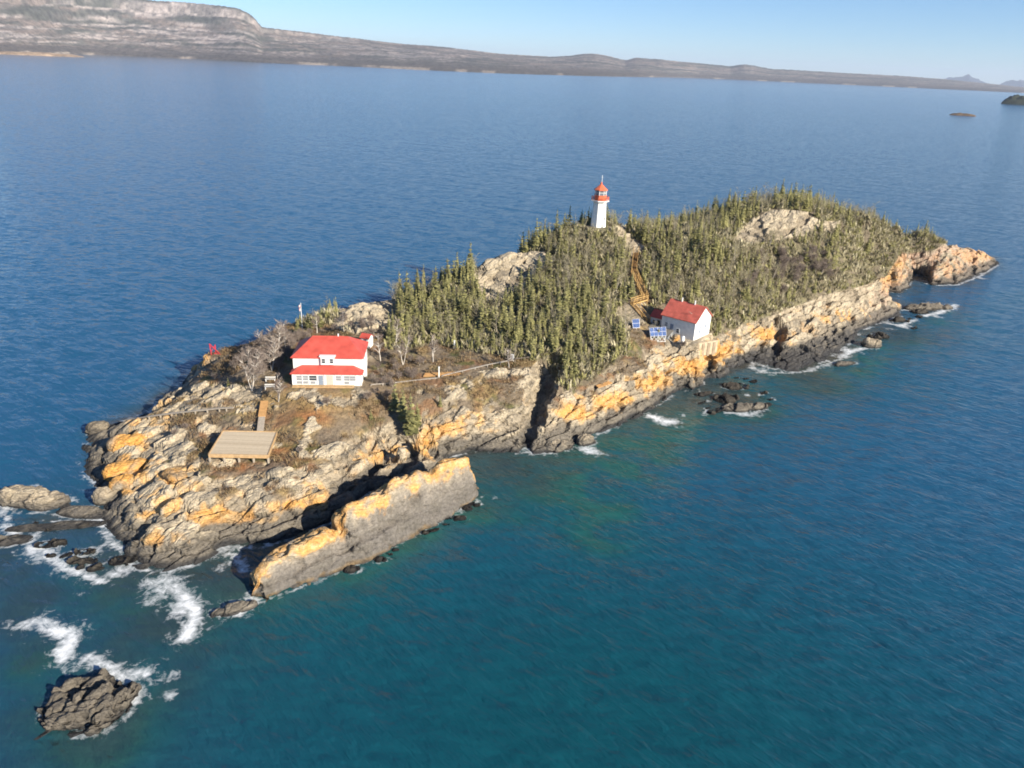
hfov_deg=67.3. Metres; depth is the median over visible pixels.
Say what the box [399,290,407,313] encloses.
spruce tree
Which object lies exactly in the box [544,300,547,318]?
spruce tree
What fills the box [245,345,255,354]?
bare shrub
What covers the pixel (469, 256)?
spruce tree
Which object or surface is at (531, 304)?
spruce tree
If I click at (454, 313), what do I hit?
spruce tree
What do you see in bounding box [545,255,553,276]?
spruce tree
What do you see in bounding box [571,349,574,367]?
spruce tree
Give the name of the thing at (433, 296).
spruce tree
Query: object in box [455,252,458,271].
spruce tree
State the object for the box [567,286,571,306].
spruce tree
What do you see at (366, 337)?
outhouse
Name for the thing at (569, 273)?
bare tree
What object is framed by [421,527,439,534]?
reef rock
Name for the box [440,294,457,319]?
bare tree
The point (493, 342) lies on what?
spruce tree
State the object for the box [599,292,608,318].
spruce tree
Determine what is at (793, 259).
bare shrub
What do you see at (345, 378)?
window
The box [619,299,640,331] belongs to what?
bare tree
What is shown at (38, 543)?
reef rock
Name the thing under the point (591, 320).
spruce tree
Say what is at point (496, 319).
bare tree
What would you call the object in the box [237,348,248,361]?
bare shrub
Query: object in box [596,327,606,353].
spruce tree
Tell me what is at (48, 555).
reef rock
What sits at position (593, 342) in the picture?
bare tree
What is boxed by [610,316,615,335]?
spruce tree
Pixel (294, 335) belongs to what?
bare shrub
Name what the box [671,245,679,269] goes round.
spruce tree
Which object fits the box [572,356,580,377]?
spruce tree
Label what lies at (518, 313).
spruce tree
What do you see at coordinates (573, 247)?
spruce tree
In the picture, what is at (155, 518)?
island terrain
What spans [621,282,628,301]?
spruce tree
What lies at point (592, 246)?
spruce tree
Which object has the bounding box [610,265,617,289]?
spruce tree
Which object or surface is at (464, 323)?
spruce tree
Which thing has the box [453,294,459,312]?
spruce tree
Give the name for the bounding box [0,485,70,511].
sea rock
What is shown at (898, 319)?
reef rock
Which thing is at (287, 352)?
bare shrub
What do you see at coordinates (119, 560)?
reef rock
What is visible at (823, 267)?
bare shrub
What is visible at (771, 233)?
bare tree
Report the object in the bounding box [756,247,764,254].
bare shrub
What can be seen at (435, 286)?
spruce tree
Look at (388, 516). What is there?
rock wall
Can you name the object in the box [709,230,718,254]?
spruce tree
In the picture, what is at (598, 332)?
spruce tree
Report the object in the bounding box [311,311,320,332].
birch tree
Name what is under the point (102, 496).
shore rock
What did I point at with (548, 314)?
spruce tree
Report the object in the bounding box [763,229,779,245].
bare tree
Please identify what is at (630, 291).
spruce tree
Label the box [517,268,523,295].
spruce tree
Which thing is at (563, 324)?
spruce tree
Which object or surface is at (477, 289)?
spruce tree
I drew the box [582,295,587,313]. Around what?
spruce tree
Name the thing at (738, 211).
spruce forest
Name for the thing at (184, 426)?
bare shrub
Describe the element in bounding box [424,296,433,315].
spruce tree
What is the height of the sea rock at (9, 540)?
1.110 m
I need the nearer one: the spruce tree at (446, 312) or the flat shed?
the spruce tree at (446, 312)
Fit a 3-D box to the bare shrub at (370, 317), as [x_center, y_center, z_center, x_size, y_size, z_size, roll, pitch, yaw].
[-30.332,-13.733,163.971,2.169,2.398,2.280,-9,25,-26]
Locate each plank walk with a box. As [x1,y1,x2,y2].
[370,377,438,385]
[441,359,512,376]
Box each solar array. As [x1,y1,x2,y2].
[632,319,639,328]
[649,327,665,341]
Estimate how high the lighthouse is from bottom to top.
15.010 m
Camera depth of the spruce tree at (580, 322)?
166.85 m
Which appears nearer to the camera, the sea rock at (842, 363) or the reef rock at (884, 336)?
the sea rock at (842, 363)
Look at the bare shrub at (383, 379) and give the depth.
143.48 m
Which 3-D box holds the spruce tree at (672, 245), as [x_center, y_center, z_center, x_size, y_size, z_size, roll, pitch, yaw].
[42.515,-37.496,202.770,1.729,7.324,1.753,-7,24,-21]
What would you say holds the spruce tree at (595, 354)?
on the island terrain at (155, 518)
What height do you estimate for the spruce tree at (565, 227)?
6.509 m
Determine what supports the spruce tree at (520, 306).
on the island terrain at (155, 518)
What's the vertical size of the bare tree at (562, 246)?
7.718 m
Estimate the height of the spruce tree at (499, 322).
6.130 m
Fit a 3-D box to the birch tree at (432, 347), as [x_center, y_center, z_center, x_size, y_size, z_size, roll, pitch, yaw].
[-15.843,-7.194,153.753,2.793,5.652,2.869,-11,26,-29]
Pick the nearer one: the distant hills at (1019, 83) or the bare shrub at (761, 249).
the bare shrub at (761, 249)
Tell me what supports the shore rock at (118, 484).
on the island terrain at (155, 518)
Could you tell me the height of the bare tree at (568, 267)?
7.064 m
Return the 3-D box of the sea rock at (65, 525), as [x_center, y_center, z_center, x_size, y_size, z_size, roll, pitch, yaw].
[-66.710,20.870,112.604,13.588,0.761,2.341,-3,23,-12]
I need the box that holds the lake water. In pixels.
[0,54,1023,767]
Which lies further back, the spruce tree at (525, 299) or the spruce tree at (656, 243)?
the spruce tree at (656, 243)
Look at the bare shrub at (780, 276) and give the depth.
210.24 m
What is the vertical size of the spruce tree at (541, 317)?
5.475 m
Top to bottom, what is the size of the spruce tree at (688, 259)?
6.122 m
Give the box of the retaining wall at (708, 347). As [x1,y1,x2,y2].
[697,340,717,355]
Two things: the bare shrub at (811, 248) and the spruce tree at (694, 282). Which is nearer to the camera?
the spruce tree at (694, 282)
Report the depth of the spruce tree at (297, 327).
166.51 m
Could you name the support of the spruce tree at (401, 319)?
on the island terrain at (155, 518)
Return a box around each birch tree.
[233,346,268,390]
[253,329,269,354]
[259,338,282,370]
[261,319,288,353]
[271,373,286,401]
[276,319,292,344]
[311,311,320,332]
[333,308,347,331]
[371,333,385,360]
[389,333,412,364]
[393,320,402,348]
[428,334,438,361]
[504,348,513,367]
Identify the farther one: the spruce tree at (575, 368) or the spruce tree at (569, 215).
the spruce tree at (569, 215)
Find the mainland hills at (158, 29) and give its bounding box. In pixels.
[0,0,1023,92]
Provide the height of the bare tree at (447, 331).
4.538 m
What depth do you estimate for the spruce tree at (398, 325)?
162.34 m
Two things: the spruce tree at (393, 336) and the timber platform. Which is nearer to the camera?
the timber platform
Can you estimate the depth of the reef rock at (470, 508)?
121.14 m
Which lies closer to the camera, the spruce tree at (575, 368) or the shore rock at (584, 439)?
the shore rock at (584, 439)
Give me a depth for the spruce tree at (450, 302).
174.51 m
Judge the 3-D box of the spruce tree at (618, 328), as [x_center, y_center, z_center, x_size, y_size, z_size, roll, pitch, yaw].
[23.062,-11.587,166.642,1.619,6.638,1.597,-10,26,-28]
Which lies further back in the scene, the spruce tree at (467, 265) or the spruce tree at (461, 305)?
the spruce tree at (467, 265)
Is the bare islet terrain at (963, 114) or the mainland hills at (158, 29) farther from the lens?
the mainland hills at (158, 29)
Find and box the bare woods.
[305,189,944,377]
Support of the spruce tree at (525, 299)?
on the island terrain at (155, 518)
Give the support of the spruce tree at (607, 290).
on the island terrain at (155, 518)
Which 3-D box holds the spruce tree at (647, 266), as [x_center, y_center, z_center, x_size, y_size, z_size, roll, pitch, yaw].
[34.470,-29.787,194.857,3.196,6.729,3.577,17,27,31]
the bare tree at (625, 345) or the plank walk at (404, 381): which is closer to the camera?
the plank walk at (404, 381)
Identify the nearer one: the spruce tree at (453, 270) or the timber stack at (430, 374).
the timber stack at (430, 374)
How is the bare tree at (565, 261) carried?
on the island terrain at (155, 518)
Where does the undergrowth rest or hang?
on the island terrain at (155, 518)
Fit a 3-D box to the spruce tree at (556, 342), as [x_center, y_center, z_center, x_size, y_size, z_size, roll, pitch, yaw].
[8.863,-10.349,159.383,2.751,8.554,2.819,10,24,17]
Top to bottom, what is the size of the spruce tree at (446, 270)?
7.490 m
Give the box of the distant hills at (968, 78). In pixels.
[945,74,984,82]
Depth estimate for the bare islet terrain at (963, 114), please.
1757.91 m
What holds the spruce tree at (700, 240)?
on the island terrain at (155, 518)
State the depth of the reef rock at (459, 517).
118.38 m
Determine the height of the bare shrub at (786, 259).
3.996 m
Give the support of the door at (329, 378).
in the dwelling house at (338, 361)
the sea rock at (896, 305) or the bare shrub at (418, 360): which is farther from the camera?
the sea rock at (896, 305)
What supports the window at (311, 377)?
in the dwelling house at (338, 361)
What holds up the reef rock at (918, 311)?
in the lake water
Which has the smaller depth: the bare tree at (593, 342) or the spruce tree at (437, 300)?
the bare tree at (593, 342)
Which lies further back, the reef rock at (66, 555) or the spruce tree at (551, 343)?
the spruce tree at (551, 343)
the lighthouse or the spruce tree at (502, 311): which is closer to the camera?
the spruce tree at (502, 311)
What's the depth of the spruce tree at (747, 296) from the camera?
196.11 m
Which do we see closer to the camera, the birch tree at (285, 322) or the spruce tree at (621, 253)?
the birch tree at (285, 322)
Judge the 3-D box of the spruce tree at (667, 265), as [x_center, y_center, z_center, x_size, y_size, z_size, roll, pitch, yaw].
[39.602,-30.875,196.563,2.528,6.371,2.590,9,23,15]
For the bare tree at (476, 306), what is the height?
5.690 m
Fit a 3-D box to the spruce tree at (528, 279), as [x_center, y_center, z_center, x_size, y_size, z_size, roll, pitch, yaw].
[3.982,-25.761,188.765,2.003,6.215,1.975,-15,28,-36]
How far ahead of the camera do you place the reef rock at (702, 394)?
167.90 m
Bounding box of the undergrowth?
[296,198,947,391]
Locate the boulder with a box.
[672,334,679,341]
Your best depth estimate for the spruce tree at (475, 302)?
174.77 m
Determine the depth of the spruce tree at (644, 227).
207.73 m
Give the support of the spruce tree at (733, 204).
on the island terrain at (155, 518)
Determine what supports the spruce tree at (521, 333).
on the island terrain at (155, 518)
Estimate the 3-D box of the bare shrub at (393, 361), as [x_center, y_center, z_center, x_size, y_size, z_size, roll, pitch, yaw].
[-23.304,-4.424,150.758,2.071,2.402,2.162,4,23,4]
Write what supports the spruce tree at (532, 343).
on the island terrain at (155, 518)
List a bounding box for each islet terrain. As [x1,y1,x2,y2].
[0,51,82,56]
[949,113,974,115]
[1001,94,1023,104]
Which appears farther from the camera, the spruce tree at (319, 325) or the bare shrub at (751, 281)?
the bare shrub at (751, 281)
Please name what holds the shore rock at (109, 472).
on the island terrain at (155, 518)
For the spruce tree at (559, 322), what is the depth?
165.82 m
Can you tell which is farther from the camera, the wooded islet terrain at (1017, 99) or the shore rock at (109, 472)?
the wooded islet terrain at (1017, 99)
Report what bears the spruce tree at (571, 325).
on the island terrain at (155, 518)
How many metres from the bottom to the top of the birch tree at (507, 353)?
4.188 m
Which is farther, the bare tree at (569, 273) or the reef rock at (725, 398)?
the bare tree at (569, 273)
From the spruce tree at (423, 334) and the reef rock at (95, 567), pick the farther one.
the spruce tree at (423, 334)
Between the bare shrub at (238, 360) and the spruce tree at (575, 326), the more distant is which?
the spruce tree at (575, 326)
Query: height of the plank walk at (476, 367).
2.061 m
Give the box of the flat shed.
[648,324,673,339]
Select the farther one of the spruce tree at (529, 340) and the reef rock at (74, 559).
the spruce tree at (529, 340)
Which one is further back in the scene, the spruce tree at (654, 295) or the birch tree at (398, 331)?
the spruce tree at (654, 295)
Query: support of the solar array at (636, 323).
on the island terrain at (155, 518)
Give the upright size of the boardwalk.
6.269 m
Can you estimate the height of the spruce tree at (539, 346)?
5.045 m
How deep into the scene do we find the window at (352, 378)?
141.89 m
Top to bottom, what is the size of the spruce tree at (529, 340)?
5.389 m
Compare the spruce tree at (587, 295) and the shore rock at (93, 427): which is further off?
the spruce tree at (587, 295)
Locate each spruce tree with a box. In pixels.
[295,320,299,333]
[304,314,312,329]
[317,310,323,327]
[385,312,390,341]
[388,381,399,412]
[390,323,397,341]
[395,317,401,333]
[396,387,407,422]
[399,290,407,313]
[399,304,405,329]
[402,393,418,435]
[403,270,408,294]
[404,287,409,305]
[404,322,407,338]
[405,314,410,328]
[408,285,414,314]
[413,269,419,289]
[413,304,420,326]
[414,403,421,427]
[420,322,425,339]
[421,265,425,285]
[423,279,427,297]
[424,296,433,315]
[424,301,429,321]
[429,268,440,295]
[429,310,435,328]
[430,287,436,304]
[430,309,438,336]
[435,290,443,313]
[441,287,445,309]
[442,300,448,324]
[444,258,451,279]
[445,289,453,309]
[445,303,453,328]
[450,260,455,280]
[450,277,455,302]
[451,297,457,321]
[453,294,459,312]
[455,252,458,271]
[456,294,466,320]
[458,322,462,341]
[460,283,468,309]
[461,312,466,329]
[462,277,468,294]
[462,327,466,341]
[463,260,469,276]
[463,312,470,331]
[465,242,475,269]
[465,299,472,320]
[467,270,472,288]
[471,283,476,300]
[472,292,476,314]
[474,269,479,297]
[475,331,480,350]
[477,303,485,331]
[477,317,482,336]
[482,306,490,332]
[483,284,485,301]
[485,304,490,321]
[488,307,497,330]
[490,333,495,351]
[493,299,498,323]
[497,310,502,330]
[498,306,510,341]
[500,297,505,320]
[501,286,507,306]
[503,307,516,331]
[503,322,511,344]
[513,319,520,341]
[516,308,520,323]
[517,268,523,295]
[517,295,522,313]
[519,321,523,341]
[522,290,528,308]
[523,301,527,318]
[523,315,531,341]
[524,272,530,286]
[526,292,538,315]
[527,282,534,302]
[528,330,533,348]
[529,287,534,305]
[530,218,540,249]
[530,332,536,352]
[533,256,542,279]
[534,270,538,290]
[536,338,542,357]
[537,313,541,335]
[538,222,543,243]
[538,307,543,324]
[539,273,550,295]
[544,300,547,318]
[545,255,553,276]
[545,326,550,347]
[546,304,549,322]
[547,269,552,289]
[548,327,555,353]
[553,218,558,234]
[553,288,561,321]
[553,317,559,353]
[554,315,562,335]
[555,223,561,241]
[558,241,565,262]
[560,306,565,328]
[561,273,569,289]
[561,289,570,316]
[561,334,567,361]
[562,213,570,233]
[563,354,569,372]
[564,328,574,351]
[565,305,575,340]
[567,205,572,225]
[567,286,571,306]
[569,237,575,258]
[569,290,574,309]
[571,273,576,295]
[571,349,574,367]
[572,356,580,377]
[573,311,577,336]
[575,292,580,312]
[575,325,583,352]
[578,301,583,331]
[580,276,593,298]
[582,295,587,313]
[583,299,587,318]
[585,285,593,307]
[586,322,593,343]
[588,307,596,332]
[590,235,595,258]
[593,345,596,363]
[595,321,601,344]
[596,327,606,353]
[596,331,604,360]
[597,272,605,290]
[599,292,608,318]
[602,281,611,303]
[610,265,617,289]
[610,296,615,316]
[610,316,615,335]
[614,295,617,311]
[616,242,625,264]
[616,319,620,338]
[619,320,626,344]
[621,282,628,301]
[626,209,631,230]
[627,277,635,297]
[639,219,648,240]
[644,255,651,277]
[646,227,651,242]
[649,269,654,294]
[651,282,656,299]
[653,233,659,250]
[663,252,670,274]
[664,272,669,291]
[670,233,675,250]
[671,227,678,246]
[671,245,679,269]
[672,256,680,275]
[684,249,689,267]
[692,271,697,288]
[693,220,702,249]
[696,227,703,253]
[701,238,707,259]
[702,252,708,273]
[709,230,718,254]
[717,242,721,261]
[726,189,731,209]
[728,203,732,220]
[729,194,735,216]
[738,250,742,269]
[743,280,751,302]
[749,252,754,273]
[779,179,784,201]
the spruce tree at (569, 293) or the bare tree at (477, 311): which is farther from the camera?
the spruce tree at (569, 293)
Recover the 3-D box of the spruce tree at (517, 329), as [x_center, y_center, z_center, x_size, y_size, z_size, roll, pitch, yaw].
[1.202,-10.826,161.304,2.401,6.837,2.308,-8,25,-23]
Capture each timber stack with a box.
[423,372,460,376]
[596,381,611,387]
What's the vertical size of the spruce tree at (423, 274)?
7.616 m
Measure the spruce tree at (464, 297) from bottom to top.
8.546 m
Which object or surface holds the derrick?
on the island terrain at (155, 518)
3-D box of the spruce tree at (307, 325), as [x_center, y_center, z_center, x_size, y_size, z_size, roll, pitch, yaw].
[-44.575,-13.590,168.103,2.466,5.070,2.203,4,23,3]
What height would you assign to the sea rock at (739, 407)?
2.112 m
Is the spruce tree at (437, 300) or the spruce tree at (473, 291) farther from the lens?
the spruce tree at (473, 291)
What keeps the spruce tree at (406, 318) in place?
on the island terrain at (155, 518)
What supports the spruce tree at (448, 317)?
on the island terrain at (155, 518)
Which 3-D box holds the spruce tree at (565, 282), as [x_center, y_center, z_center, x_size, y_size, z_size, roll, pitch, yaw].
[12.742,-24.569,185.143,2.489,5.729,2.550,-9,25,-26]
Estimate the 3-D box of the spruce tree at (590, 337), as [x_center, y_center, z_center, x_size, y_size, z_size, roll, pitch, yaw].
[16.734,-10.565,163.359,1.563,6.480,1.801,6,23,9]
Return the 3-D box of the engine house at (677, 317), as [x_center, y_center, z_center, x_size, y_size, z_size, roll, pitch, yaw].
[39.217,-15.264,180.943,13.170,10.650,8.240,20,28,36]
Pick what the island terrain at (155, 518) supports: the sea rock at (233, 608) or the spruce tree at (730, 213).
the spruce tree at (730, 213)
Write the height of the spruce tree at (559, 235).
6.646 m
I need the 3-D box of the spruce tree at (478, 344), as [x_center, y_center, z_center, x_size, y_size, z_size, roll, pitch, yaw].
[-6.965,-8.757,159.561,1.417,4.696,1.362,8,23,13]
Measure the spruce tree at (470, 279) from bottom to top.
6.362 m
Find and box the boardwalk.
[124,407,233,421]
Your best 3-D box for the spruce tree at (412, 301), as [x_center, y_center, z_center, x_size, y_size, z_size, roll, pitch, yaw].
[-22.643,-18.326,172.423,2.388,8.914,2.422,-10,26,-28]
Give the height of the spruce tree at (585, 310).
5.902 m
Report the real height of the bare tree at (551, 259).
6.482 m
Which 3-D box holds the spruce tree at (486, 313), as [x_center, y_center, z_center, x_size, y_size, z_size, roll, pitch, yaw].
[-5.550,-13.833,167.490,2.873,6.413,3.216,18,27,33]
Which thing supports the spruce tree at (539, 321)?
on the island terrain at (155, 518)
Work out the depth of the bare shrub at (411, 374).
146.00 m
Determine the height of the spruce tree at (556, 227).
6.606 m
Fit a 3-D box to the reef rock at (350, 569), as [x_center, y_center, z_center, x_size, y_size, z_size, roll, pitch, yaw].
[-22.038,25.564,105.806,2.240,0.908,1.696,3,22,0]
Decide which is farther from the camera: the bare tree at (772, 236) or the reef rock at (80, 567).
the bare tree at (772, 236)
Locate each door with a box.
[318,376,322,384]
[326,375,332,384]
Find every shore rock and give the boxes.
[85,421,109,434]
[91,486,116,505]
[101,457,148,480]
[106,433,146,451]
[108,474,133,493]
[161,468,187,484]
[545,439,573,452]
[577,433,595,446]
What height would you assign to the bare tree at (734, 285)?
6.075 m
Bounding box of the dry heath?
[154,306,659,499]
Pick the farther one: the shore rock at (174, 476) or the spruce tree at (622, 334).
the spruce tree at (622, 334)
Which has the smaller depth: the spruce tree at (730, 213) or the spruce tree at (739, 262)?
the spruce tree at (739, 262)
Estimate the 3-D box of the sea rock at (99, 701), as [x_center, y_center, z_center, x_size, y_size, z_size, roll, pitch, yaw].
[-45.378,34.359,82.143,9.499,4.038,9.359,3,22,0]
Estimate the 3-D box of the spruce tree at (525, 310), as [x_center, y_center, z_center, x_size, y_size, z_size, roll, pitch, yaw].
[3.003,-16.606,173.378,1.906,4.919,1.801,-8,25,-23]
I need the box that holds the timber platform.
[208,401,277,463]
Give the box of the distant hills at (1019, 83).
[1000,80,1023,86]
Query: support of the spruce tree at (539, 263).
on the island terrain at (155, 518)
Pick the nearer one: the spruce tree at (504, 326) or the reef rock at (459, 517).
the reef rock at (459, 517)
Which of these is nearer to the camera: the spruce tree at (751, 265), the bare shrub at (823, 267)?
the spruce tree at (751, 265)
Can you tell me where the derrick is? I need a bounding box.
[209,343,220,354]
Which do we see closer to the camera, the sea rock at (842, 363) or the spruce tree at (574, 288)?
the spruce tree at (574, 288)
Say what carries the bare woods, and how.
on the island terrain at (155, 518)
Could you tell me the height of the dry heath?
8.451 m
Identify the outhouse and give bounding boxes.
[359,333,373,348]
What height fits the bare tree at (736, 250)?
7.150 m
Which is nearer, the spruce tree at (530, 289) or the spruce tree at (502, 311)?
the spruce tree at (502, 311)
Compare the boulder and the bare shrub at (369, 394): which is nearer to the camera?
the bare shrub at (369, 394)
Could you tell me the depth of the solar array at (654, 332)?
173.74 m
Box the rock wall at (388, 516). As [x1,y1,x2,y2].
[249,456,479,601]
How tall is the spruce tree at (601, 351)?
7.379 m
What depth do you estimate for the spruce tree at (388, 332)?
158.80 m
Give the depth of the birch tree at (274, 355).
146.61 m
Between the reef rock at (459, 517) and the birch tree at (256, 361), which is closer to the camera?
the reef rock at (459, 517)
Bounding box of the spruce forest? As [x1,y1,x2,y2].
[298,184,944,389]
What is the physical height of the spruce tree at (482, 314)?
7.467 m
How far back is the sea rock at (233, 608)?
96.73 m
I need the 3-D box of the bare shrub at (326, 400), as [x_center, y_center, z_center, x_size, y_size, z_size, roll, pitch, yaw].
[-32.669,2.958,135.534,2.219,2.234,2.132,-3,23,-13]
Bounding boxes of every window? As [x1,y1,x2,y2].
[296,375,301,380]
[302,375,308,380]
[309,375,316,380]
[335,375,341,380]
[343,376,349,380]
[349,376,355,380]
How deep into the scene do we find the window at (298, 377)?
141.13 m
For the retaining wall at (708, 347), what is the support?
on the island terrain at (155, 518)
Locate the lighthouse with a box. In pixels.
[590,175,608,227]
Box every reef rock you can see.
[34,538,66,548]
[45,553,56,557]
[52,540,67,547]
[59,552,72,558]
[66,555,97,564]
[74,548,95,555]
[76,565,84,569]
[77,522,89,528]
[86,562,102,571]
[108,554,137,565]
[343,565,359,573]
[374,556,386,562]
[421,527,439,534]
[454,515,465,520]
[462,501,474,508]
[463,506,472,510]
[694,392,707,396]
[706,408,723,414]
[713,393,739,403]
[722,382,749,389]
[867,333,889,339]
[889,316,905,321]
[910,308,928,313]
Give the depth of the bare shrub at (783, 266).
212.13 m
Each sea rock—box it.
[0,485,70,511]
[0,534,32,546]
[4,520,105,531]
[33,668,141,739]
[56,505,106,518]
[210,600,257,617]
[722,402,767,412]
[834,361,855,366]
[862,337,881,347]
[886,300,901,310]
[903,302,952,310]
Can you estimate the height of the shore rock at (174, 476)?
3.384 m
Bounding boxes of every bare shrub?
[178,421,189,428]
[228,358,238,368]
[233,354,244,365]
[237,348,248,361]
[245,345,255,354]
[272,359,283,368]
[281,347,293,359]
[286,337,296,346]
[288,332,299,340]
[297,328,310,335]
[321,396,330,405]
[361,391,371,399]
[365,373,378,382]
[366,314,374,321]
[377,375,391,384]
[382,388,391,400]
[385,370,395,377]
[389,358,396,365]
[407,370,417,379]
[415,355,424,365]
[544,380,552,392]
[743,277,755,286]
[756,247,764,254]
[773,272,785,279]
[777,262,788,270]
[778,250,788,257]
[780,256,790,263]
[789,255,798,266]
[790,271,803,283]
[791,265,801,273]
[794,263,804,271]
[806,243,817,254]
[820,261,828,271]
[826,268,835,279]
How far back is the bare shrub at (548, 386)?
155.75 m
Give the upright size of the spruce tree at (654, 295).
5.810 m
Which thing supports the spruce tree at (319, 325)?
on the island terrain at (155, 518)
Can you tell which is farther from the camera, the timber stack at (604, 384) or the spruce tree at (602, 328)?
the spruce tree at (602, 328)
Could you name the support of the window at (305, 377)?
in the dwelling house at (338, 361)
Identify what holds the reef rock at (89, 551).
in the lake water
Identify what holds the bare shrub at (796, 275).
on the island terrain at (155, 518)
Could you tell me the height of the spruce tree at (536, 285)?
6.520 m
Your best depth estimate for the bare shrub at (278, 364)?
147.17 m
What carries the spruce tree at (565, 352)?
on the island terrain at (155, 518)
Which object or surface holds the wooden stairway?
on the island terrain at (155, 518)
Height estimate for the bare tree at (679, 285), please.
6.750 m
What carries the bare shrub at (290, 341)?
on the island terrain at (155, 518)
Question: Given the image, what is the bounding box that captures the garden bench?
[265,376,275,380]
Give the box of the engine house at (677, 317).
[650,297,712,340]
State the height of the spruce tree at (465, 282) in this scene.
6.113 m
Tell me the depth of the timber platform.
124.58 m
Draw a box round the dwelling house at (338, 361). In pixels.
[290,334,368,387]
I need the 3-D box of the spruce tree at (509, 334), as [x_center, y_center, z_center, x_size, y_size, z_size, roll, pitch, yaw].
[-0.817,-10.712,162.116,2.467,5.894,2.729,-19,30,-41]
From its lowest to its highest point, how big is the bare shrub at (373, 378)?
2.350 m
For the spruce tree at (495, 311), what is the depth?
169.09 m
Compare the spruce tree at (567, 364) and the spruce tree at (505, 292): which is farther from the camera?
the spruce tree at (505, 292)
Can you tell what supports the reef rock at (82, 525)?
in the lake water
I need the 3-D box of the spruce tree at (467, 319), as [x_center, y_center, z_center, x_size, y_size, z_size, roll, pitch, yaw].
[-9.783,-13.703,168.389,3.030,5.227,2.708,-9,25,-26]
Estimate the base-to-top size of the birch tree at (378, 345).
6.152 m
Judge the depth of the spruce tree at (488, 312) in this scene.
170.03 m
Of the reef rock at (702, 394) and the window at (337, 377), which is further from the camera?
the reef rock at (702, 394)
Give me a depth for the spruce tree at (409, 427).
134.62 m
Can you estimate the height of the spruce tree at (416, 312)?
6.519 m
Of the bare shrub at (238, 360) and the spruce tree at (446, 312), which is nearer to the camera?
the bare shrub at (238, 360)
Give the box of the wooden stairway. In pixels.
[630,249,650,321]
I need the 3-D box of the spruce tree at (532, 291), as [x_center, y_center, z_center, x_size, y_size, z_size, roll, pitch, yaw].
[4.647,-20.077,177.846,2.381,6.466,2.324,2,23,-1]
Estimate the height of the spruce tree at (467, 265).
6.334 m
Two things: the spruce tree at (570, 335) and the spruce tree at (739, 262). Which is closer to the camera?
the spruce tree at (570, 335)
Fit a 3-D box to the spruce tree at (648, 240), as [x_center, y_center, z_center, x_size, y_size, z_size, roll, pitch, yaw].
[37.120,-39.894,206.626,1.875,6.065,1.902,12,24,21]
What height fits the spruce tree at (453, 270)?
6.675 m
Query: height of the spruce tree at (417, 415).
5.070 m
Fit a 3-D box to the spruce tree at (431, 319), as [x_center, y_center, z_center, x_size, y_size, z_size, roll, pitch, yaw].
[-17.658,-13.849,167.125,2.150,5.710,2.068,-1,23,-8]
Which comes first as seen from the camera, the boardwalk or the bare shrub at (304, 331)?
the boardwalk
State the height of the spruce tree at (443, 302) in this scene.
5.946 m
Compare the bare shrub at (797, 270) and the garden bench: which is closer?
the garden bench
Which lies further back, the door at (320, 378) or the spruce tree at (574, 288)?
the spruce tree at (574, 288)
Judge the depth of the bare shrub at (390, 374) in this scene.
145.44 m
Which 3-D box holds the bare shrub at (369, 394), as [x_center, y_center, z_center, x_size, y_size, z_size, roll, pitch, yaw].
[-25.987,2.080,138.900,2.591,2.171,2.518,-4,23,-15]
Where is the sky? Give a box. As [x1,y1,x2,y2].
[152,0,1023,84]
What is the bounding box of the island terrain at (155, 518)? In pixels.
[81,206,998,571]
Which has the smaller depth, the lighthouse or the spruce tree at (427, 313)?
the spruce tree at (427, 313)
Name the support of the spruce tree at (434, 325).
on the island terrain at (155, 518)
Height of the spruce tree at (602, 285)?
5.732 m
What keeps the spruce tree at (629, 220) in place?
on the island terrain at (155, 518)
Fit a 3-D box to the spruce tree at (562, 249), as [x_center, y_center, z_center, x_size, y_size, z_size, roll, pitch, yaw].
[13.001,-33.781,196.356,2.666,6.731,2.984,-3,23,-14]
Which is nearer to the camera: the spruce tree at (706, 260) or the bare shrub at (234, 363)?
the bare shrub at (234, 363)
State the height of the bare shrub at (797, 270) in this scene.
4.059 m
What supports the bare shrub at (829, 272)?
on the island terrain at (155, 518)
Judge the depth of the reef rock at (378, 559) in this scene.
107.94 m
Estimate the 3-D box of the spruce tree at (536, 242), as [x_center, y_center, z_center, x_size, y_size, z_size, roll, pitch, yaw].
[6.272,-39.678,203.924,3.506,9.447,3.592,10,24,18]
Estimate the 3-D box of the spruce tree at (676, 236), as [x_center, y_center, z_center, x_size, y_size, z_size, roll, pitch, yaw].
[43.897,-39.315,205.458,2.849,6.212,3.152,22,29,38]
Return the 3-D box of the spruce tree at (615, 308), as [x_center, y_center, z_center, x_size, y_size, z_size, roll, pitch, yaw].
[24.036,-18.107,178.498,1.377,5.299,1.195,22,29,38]
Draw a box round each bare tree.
[385,280,401,302]
[419,277,442,292]
[438,326,451,337]
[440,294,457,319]
[467,299,484,316]
[470,303,489,319]
[491,306,503,330]
[541,303,568,323]
[543,250,558,267]
[555,251,573,272]
[559,265,576,281]
[561,239,573,263]
[563,254,575,278]
[588,327,599,355]
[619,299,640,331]
[621,334,630,347]
[672,278,684,298]
[728,274,739,294]
[730,241,744,260]
[761,225,780,239]
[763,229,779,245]
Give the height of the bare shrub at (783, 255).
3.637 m
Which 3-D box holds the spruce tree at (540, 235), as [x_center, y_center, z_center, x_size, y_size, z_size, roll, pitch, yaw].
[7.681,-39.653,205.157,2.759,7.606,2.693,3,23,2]
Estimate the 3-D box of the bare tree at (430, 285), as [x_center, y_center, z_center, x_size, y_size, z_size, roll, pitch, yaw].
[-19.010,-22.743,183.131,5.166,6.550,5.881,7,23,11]

